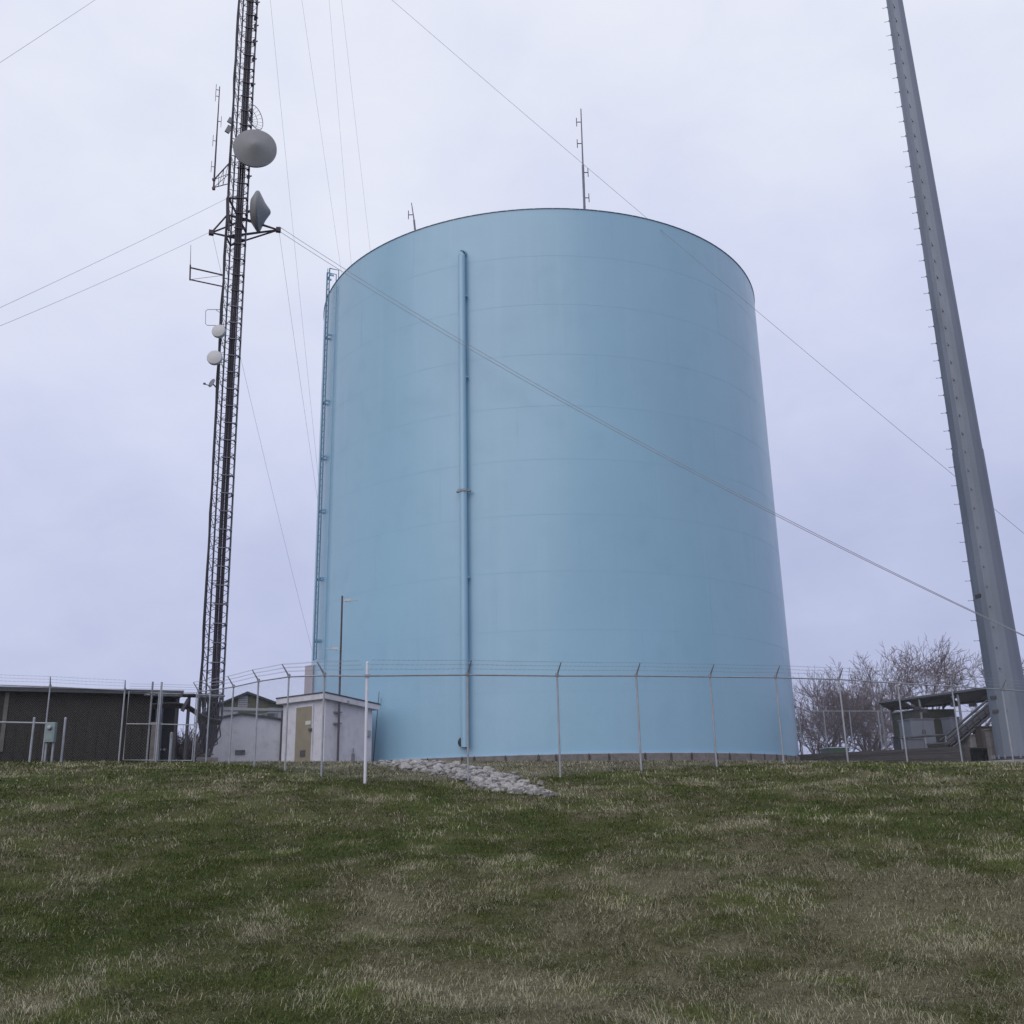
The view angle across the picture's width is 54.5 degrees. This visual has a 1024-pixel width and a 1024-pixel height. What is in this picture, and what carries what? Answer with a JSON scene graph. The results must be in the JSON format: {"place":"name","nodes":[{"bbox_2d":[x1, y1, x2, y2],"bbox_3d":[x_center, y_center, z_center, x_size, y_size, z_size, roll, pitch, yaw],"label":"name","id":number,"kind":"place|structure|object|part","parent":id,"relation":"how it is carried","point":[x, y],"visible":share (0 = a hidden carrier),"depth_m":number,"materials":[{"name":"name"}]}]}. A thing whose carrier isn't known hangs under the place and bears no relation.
{"place":"outdoors","nodes":[
{"label":"outdoors","id":0,"kind":"place"},
{"bbox_2d":[266,712,277,717],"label":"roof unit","id":1,"kind":"structure","parent":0,"point":[272,714],"depth_m":43.46,"materials":[{"name":"grey metal"}]},
{"bbox_2d":[0,758,1023,1023],"bbox_3d":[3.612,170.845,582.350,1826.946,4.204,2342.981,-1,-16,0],"label":"ground","id":2,"kind":"structure","parent":0,"point":[832,921],"depth_m":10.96,"materials":[{"name":"green plant"}]},
{"bbox_2d":[0,717,66,762],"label":"pipe barrier","id":3,"kind":"object","parent":2,"relation":"on","point":[33,723],"visible":0.84,"depth_m":31.58,"materials":[{"name":"grey metal"}]},
{"bbox_2d":[43,722,57,762],"bbox_3d":[-14.538,7.291,31.242,0.308,1.352,0.302,-1,-16,0],"label":"meter cabinet","id":4,"kind":"object","parent":2,"relation":"on","point":[50,732],"visible":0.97,"depth_m":31.27,"materials":[{"name":"grey metal"}]},
{"bbox_3d":[-14.544,7.026,31.257,0.220,0.250,0.012,0,-16,-3],"label":"door panel","id":5,"kind":"part","parent":4,"relation":"part of","materials":[{"name":"grey metal"}]},
{"bbox_2d":[0,674,125,761],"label":"chain link fence","id":6,"kind":"object","parent":2,"relation":"on","point":[47,705],"visible":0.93,"depth_m":33.52,"materials":[{"name":"metal"}]},
{"bbox_2d":[0,686,183,761],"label":"dark building","id":7,"kind":"structure","parent":2,"relation":"on","point":[135,735],"depth_m":37.75,"materials":[{"name":"brown"}]},
{"bbox_2d":[149,722,162,761],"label":"concrete pillar","id":8,"kind":"structure","parent":2,"relation":"on","point":[152,742],"depth_m":35.08,"materials":[{"name":"grey concrete"}]},
{"bbox_2d":[168,732,172,761],"bbox_3d":[-12.052,8.349,35.121,0.120,1.141,0.120,-1,-16,0],"label":"bollard","id":9,"kind":"object","parent":2,"relation":"on","point":[170,744],"visible":0.81,"depth_m":35.10,"materials":[{"name":"grey metal"}]},
{"bbox_2d":[144,692,224,761],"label":"cable bridge","id":10,"kind":"structure","parent":2,"relation":"on","point":[192,695],"depth_m":38.02,"materials":[{"name":"grey metal"}]},
{"bbox_2d":[149,699,219,724],"bbox_3d":[-12.501,7.639,38.031,2.637,0.991,0.383,4,-17,-17],"label":"cable bundle","id":11,"kind":"object","parent":10,"relation":"hanging from","point":[183,708],"visible":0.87,"depth_m":38.05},
{"bbox_2d":[175,725,201,761],"bbox_3d":[-14.530,10.559,43.237,3.037,2.695,2.860,-1,-16,0],"label":"leafless shrub","id":12,"kind":"object","parent":2,"relation":"on","point":[179,754],"visible":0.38,"depth_m":43.10,"materials":[{"name":"brown plant"}]},
{"bbox_2d":[195,692,282,723],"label":"gabled building","id":13,"kind":"structure","parent":2,"relation":"on","point":[249,703],"depth_m":47.85,"materials":[{"name":"white metal"}]},
{"bbox_2d":[200,710,282,761],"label":"white garage","id":14,"kind":"structure","parent":2,"relation":"on","point":[260,735],"depth_m":42.31,"materials":[{"name":"white metal"}]},
{"bbox_2d":[276,691,379,761],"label":"equipment shed","id":15,"kind":"structure","parent":2,"relation":"on","point":[314,733],"depth_m":37.84,"materials":[{"name":"beige paint"}]},
{"bbox_2d":[294,707,311,761],"bbox_3d":[-7.903,8.447,37.694,0.981,2.099,0.130,-14,-21,37],"label":"door","id":16,"kind":"structure","parent":15,"relation":"in","point":[307,713],"depth_m":37.72,"materials":[{"name":"beige paint"}]},
{"bbox_2d":[324,596,357,760],"bbox_3d":[-6.567,6.346,37.983,1.238,6.394,0.369,2,-17,-10],"label":"antenna mast","id":17,"kind":"object","parent":15,"relation":"attached to","point":[340,649],"visible":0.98,"depth_m":38.05,"materials":[{"name":"metal"}]},
{"bbox_2d":[373,696,378,760],"bbox_3d":[-5.402,8.613,39.843,0.305,2.809,0.043,2,-17,-10],"label":"leaning rod","id":18,"kind":"object","parent":2,"relation":"on","point":[375,730],"visible":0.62,"depth_m":39.76,"materials":[{"name":"metal"}]},
{"bbox_2d":[400,762,409,767],"bbox_3d":[-3.010,7.119,27.897,0.281,0.227,0.266,3,-17,-13],"label":"riprap stone","id":19,"kind":"object","parent":2,"relation":"on","point":[405,763],"visible":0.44,"depth_m":27.88,"materials":[{"name":"stone"}]},
{"bbox_2d":[357,761,558,796],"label":"stone chips","id":20,"kind":"object","parent":2,"relation":"on","point":[540,790],"visible":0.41,"depth_m":22.77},
{"bbox_2d":[472,776,483,782],"bbox_3d":[-0.806,6.115,22.650,0.362,0.132,0.280,-14,20,-30],"label":"riprap stone","id":21,"kind":"object","parent":2,"relation":"on","point":[476,778],"visible":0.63,"depth_m":22.62,"materials":[{"name":"stone"}]},
{"bbox_2d":[474,780,484,786],"bbox_3d":[-0.697,6.021,21.881,0.263,0.237,0.259,-3,-16,5],"label":"riprap stone","id":22,"kind":"object","parent":2,"relation":"on","point":[478,783],"visible":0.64,"depth_m":21.81,"materials":[{"name":"stone"}]},
{"bbox_2d":[488,782,498,790],"bbox_3d":[-0.396,5.885,21.283,0.309,0.199,0.350,25,-10,-41],"label":"riprap stone","id":23,"kind":"object","parent":2,"relation":"on","point":[491,784],"visible":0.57,"depth_m":21.18,"materials":[{"name":"stone"}]},
{"bbox_2d":[490,772,503,777],"bbox_3d":[-0.389,6.391,24.077,0.329,0.215,0.271,9,-19,-31],"label":"riprap stone","id":24,"kind":"object","parent":2,"relation":"on","point":[492,774],"visible":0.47,"depth_m":24.04,"materials":[{"name":"stone"}]},
{"bbox_2d":[501,782,511,787],"bbox_3d":[-0.108,5.867,21.253,0.259,0.203,0.284,0,-16,-3],"label":"riprap stone","id":25,"kind":"object","parent":2,"relation":"on","point":[507,784],"visible":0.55,"depth_m":21.18,"materials":[{"name":"stone"}]},
{"bbox_2d":[0,0,1023,761],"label":"guyed radio tower","id":26,"kind":"structure","parent":2,"relation":"on","point":[214,672],"depth_m":43.14,"materials":[{"name":"metal"}]},
{"bbox_2d":[189,248,222,286],"bbox_3d":[-13.686,-11.038,44.644,1.546,2.021,0.075,1,-17,-9],"label":"side arm antenna","id":27,"kind":"object","parent":26,"relation":"attached to","point":[190,267],"visible":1,"depth_m":44.48,"materials":[{"name":"metal"}]},
{"bbox_2d":[203,375,219,389],"bbox_3d":[-13.009,-5.618,43.165,0.618,0.701,0.452,-1,-16,0],"label":"offset dish","id":28,"kind":"object","parent":26,"relation":"attached to","point":[211,382],"visible":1,"depth_m":43.17,"materials":[{"name":"metal"}]},
{"bbox_2d":[205,309,219,325],"bbox_3d":[-13.228,-8.672,44.210,0.750,0.925,0.268,-1,-16,0],"label":"loop antenna","id":29,"kind":"object","parent":26,"relation":"attached to","point":[205,316],"visible":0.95,"depth_m":44.13,"materials":[{"name":"metal"}]},
{"bbox_2d":[207,350,222,370],"bbox_3d":[-12.806,-6.568,43.126,0.664,0.701,0.776,-1,-16,0],"label":"dish","id":30,"kind":"object","parent":26,"relation":"attached to","point":[214,357],"visible":1,"depth_m":42.77,"materials":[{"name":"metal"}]},
{"bbox_2d":[212,325,225,343],"bbox_3d":[-12.744,-7.787,43.496,0.604,0.701,0.742,-1,-16,0],"label":"dish","id":31,"kind":"object","parent":26,"relation":"attached to","point":[218,331],"visible":1,"depth_m":43.16,"materials":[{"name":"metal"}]},
{"bbox_2d":[211,84,227,189],"bbox_3d":[-13.582,-17.633,46.700,0.940,5.744,0.141,-1,-16,0],"label":"dipole array","id":32,"kind":"object","parent":26,"relation":"attached to","point":[214,178],"visible":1,"depth_m":46.21,"materials":[{"name":"metal"}]},
{"bbox_2d":[224,125,232,133],"bbox_3d":[-13.285,-17.858,46.629,0.348,0.632,0.105,8,-19,-30],"label":"panel antenna","id":33,"kind":"object","parent":26,"relation":"attached to","point":[227,129],"visible":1,"depth_m":46.61,"materials":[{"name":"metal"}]},
{"bbox_2d":[227,111,233,128],"bbox_3d":[-13.242,-18.466,46.845,0.330,0.919,0.113,7,-18,-25],"label":"panel antenna","id":34,"kind":"object","parent":26,"relation":"attached to","point":[229,120],"visible":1,"depth_m":46.78,"materials":[{"name":"metal"}]},
{"bbox_2d":[233,129,276,167],"bbox_3d":[-11.885,-16.820,46.105,1.771,1.972,1.136,-7,-17,18],"label":"microwave dish","id":35,"kind":"object","parent":26,"relation":"attached to","point":[254,148],"visible":1,"depth_m":45.84,"materials":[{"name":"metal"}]},
{"bbox_2d":[248,104,262,129],"bbox_3d":[-12.426,-18.854,47.651,0.386,1.194,1.193,-8,-18,21],"label":"grid dish","id":36,"kind":"object","parent":26,"relation":"attached to","point":[250,119],"visible":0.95,"depth_m":47.67,"materials":[{"name":"metal"}]},
{"bbox_2d":[245,190,270,231],"bbox_3d":[-11.725,-13.873,45.915,1.063,1.860,1.616,12,-21,-37],"label":"microwave dish","id":37,"kind":"object","parent":26,"relation":"attached to","point":[259,211],"visible":1,"depth_m":45.38,"materials":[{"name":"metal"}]},
{"bbox_2d":[514,782,523,786],"bbox_3d":[0.147,5.858,21.266,0.226,0.149,0.234,-7,10,18],"label":"riprap stone","id":38,"kind":"object","parent":2,"relation":"on","point":[519,784],"visible":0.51,"depth_m":21.19,"materials":[{"name":"stone"}]},
{"bbox_2d":[304,208,800,761],"bbox_3d":[1.692,1.234,51.691,23.651,25.715,23.630,-1,-16,0],"label":"water tank","id":39,"kind":"object","parent":2,"relation":"on","point":[474,506],"visible":0.83,"depth_m":41.72,"materials":[{"name":"blue metal"}]},
{"bbox_2d":[408,203,415,229],"bbox_3d":[-4.533,-13.365,45.788,0.501,1.940,0.250,-1,-16,0],"label":"roof antenna","id":40,"kind":"object","parent":39,"relation":"on","point":[413,217],"visible":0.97,"depth_m":45.81,"materials":[{"name":"metal"}]},
{"bbox_2d":[576,109,589,208],"bbox_3d":[3.201,-15.769,44.954,0.460,5.762,0.250,-1,-16,0],"label":"roof antenna","id":41,"kind":"object","parent":39,"relation":"on","point":[583,186],"visible":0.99,"depth_m":44.79,"materials":[{"name":"metal"}]},
{"bbox_2d":[193,659,1023,783],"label":"chain link fence","id":42,"kind":"object","parent":2,"relation":"on","point":[367,675],"visible":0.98,"depth_m":26.55,"materials":[{"name":"metal"}]},
{"bbox_2d":[123,682,196,761],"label":"chain link gate","id":43,"kind":"structure","parent":42,"relation":"attached to","point":[158,724],"depth_m":34.26,"materials":[{"name":"metal"}]},
{"bbox_2d":[796,693,880,754],"bbox_3d":[19.773,14.251,63.942,7.347,5.949,9.556,9,-19,-31],"label":"leafless shrub","id":44,"kind":"object","parent":2,"relation":"on","point":[833,741],"visible":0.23,"depth_m":63.04,"materials":[{"name":"brown plant"}]},
{"bbox_2d":[794,665,891,753],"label":"leafless shrub","id":45,"kind":"object","parent":2,"relation":"on","point":[822,697],"visible":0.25,"depth_m":65.74,"materials":[{"name":"brown plant"}]},
{"bbox_2d":[794,668,893,752],"bbox_3d":[20.103,13.128,62.082,6.629,6.938,7.908,-10,-19,28],"label":"leafless shrub","id":46,"kind":"object","parent":2,"relation":"on","point":[845,707],"visible":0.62,"depth_m":61.28,"materials":[{"name":"brown plant"}]},
{"bbox_2d":[795,668,911,750],"bbox_3d":[22.362,13.803,63.338,8.040,6.901,8.500,-6,-17,17],"label":"leafless shrub","id":47,"kind":"object","parent":2,"relation":"on","point":[877,728],"visible":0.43,"depth_m":61.84,"materials":[{"name":"brown plant"}]},
{"bbox_2d":[792,642,915,751],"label":"bare tree","id":48,"kind":"object","parent":2,"relation":"on","point":[865,668],"visible":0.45,"depth_m":76.41,"materials":[{"name":"brown plant"}]},
{"bbox_2d":[840,688,906,749],"bbox_3d":[24.159,14.397,64.854,7.732,5.878,6.661,8,-19,-29],"label":"leafless shrub","id":49,"kind":"object","parent":2,"relation":"on","point":[887,738],"visible":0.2,"depth_m":63.52,"materials":[{"name":"brown plant"}]},
{"bbox_2d":[807,633,960,733],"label":"bare tree","id":50,"kind":"object","parent":2,"relation":"on","point":[906,654],"visible":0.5,"depth_m":72.15,"materials":[{"name":"brown plant"}]},
{"bbox_2d":[797,746,973,761],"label":"retaining wall","id":51,"kind":"structure","parent":2,"relation":"on","point":[934,754],"depth_m":39.72,"materials":[{"name":"grey concrete"}]},
{"bbox_2d":[798,710,989,753],"bbox_3d":[20.390,11.784,51.858,10.314,3.354,0.289,-7,-17,20],"label":"chain link fence","id":52,"kind":"object","parent":2,"relation":"on","point":[852,744],"visible":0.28,"depth_m":52.97,"materials":[{"name":"metal"}]},
{"bbox_2d":[891,736,902,749],"bbox_3d":[16.505,9.859,42.449,0.338,0.540,0.580,0,-16,-5],"label":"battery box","id":53,"kind":"object","parent":2,"relation":"on","point":[897,745],"visible":0.55,"depth_m":42.32,"materials":[{"name":"grey metal"}]},
{"bbox_2d":[858,640,982,716],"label":"bare tree","id":54,"kind":"object","parent":2,"relation":"on","point":[941,660],"visible":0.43,"depth_m":74.30,"materials":[{"name":"brown plant"}]},
{"bbox_2d":[882,0,1023,762],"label":"monopole","id":55,"kind":"object","parent":2,"relation":"on","point":[1000,655],"visible":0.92,"depth_m":38.67,"materials":[{"name":"metal"}]},
{"bbox_2d":[971,747,981,761],"bbox_3d":[18.260,9.639,39.447,0.480,0.574,0.680,0,-16,-5],"label":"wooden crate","id":56,"kind":"object","parent":2,"relation":"on","point":[977,755],"visible":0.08,"depth_m":39.16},
{"bbox_2d":[935,654,1023,725],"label":"bare tree","id":57,"kind":"object","parent":2,"relation":"on","point":[980,669],"visible":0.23,"depth_m":72.06,"materials":[{"name":"brown plant"}]},
{"bbox_2d":[983,729,995,760],"bbox_3d":[17.744,8.618,36.836,0.297,1.140,0.380,0,-16,-5],"label":"grey pedestal","id":58,"kind":"object","parent":2,"relation":"on","point":[991,749],"visible":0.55,"depth_m":36.77,"materials":[{"name":"concrete"}]},
{"bbox_2d":[0,0,1023,761],"label":"sky","id":59,"kind":"structure","parent":0,"point":[770,133],"materials":[{"name":"white"}]},
{"bbox_2d":[835,748,986,756],"bbox_3d":[21.467,11.257,45.829,16.635,0.001,19.242,-8,-18,23],"label":"gravel pad","id":60,"kind":"object","parent":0,"point":[983,749],"visible":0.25,"depth_m":38.61,"materials":[{"name":"grey gravel"}]},
{"bbox_2d":[821,747,848,753],"bbox_3d":[16.422,12.219,50.663,1.062,0.428,1.280,0,-16,-5],"label":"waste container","id":61,"kind":"object","parent":60,"relation":"on","point":[836,749],"visible":0.49,"depth_m":50.12,"materials":[{"name":"green metal"}]},
{"bbox_2d":[899,738,924,748],"bbox_3d":[16.910,9.786,41.970,0.842,0.459,0.580,2,-17,-11],"label":"equipment plinth box","id":62,"kind":"object","parent":60,"relation":"on","point":[915,743],"visible":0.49,"depth_m":41.74,"materials":[{"name":"grey metal"}]},
{"bbox_2d":[897,718,935,744],"bbox_3d":[17.561,9.542,43.107,1.208,1.091,0.990,2,-17,-11],"label":"equipment cabinet","id":63,"kind":"object","parent":60,"relation":"on","point":[918,726],"visible":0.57,"depth_m":42.74,"materials":[{"name":"grey metal"}]},
{"bbox_3d":[17.375,9.420,42.604,0.519,0.945,0.048,2,-17,-11],"label":"door","id":64,"kind":"part","parent":63,"relation":"part of","materials":[{"name":"grey metal"}]},
{"bbox_3d":[17.928,9.440,42.712,0.519,0.945,0.048,2,-17,-11],"label":"door","id":65,"kind":"part","parent":63,"relation":"part of","materials":[{"name":"grey metal"}]},
{"bbox_2d":[890,709,954,747],"bbox_3d":[19.217,10.203,46.314,1.994,1.816,2.280,1,-17,-8],"label":"equipment shelter","id":66,"kind":"object","parent":60,"relation":"on","point":[908,714],"visible":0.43,"depth_m":45.50,"materials":[{"name":"grey metal"}]},
{"bbox_2d":[899,733,947,748],"bbox_3d":[17.052,9.767,40.960,1.975,1.201,0.111,-8,-18,21],"label":"platform rail","id":67,"kind":"object","parent":60,"relation":"on","point":[925,738],"visible":0.53,"depth_m":40.99,"materials":[{"name":"grey metal"}]},
{"bbox_2d":[879,687,987,749],"bbox_3d":[19.396,9.994,45.452,4.754,3.196,9.154,7,-18,-27],"label":"ice bridge canopy","id":68,"kind":"object","parent":60,"relation":"on","point":[944,699],"visible":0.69,"depth_m":45.81,"materials":[{"name":"grey metal"}]},
{"bbox_2d":[939,717,960,746],"bbox_3d":[19.395,9.700,43.847,0.527,1.269,0.790,2,-17,-11],"label":"pale cabinet","id":69,"kind":"object","parent":60,"relation":"on","point":[947,722],"visible":0.36,"depth_m":43.75,"materials":[{"name":"grey metal"}]},
{"bbox_3d":[19.355,9.616,43.484,0.205,1.105,0.020,2,-17,-11],"label":"door","id":70,"kind":"part","parent":69,"relation":"part of","materials":[{"name":"grey metal"}]},
{"bbox_2d":[939,699,989,746],"bbox_3d":[18.823,8.958,40.767,2.560,2.573,0.660,0,-16,-5],"label":"inclined cable tray","id":71,"kind":"object","parent":60,"relation":"on","point":[962,732],"visible":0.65,"depth_m":40.65,"materials":[{"name":"grey metal"}]},
{"bbox_2d":[961,734,976,746],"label":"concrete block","id":72,"kind":"structure","parent":60,"relation":"on","point":[972,738],"depth_m":40.46,"materials":[{"name":"grey concrete"}]},
{"bbox_2d":[971,726,991,760],"bbox_3d":[19.153,9.399,40.290,0.620,1.383,0.780,0,-16,-5],"label":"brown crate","id":73,"kind":"object","parent":60,"relation":"on","point":[980,733],"visible":0.46,"depth_m":40.08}
]}

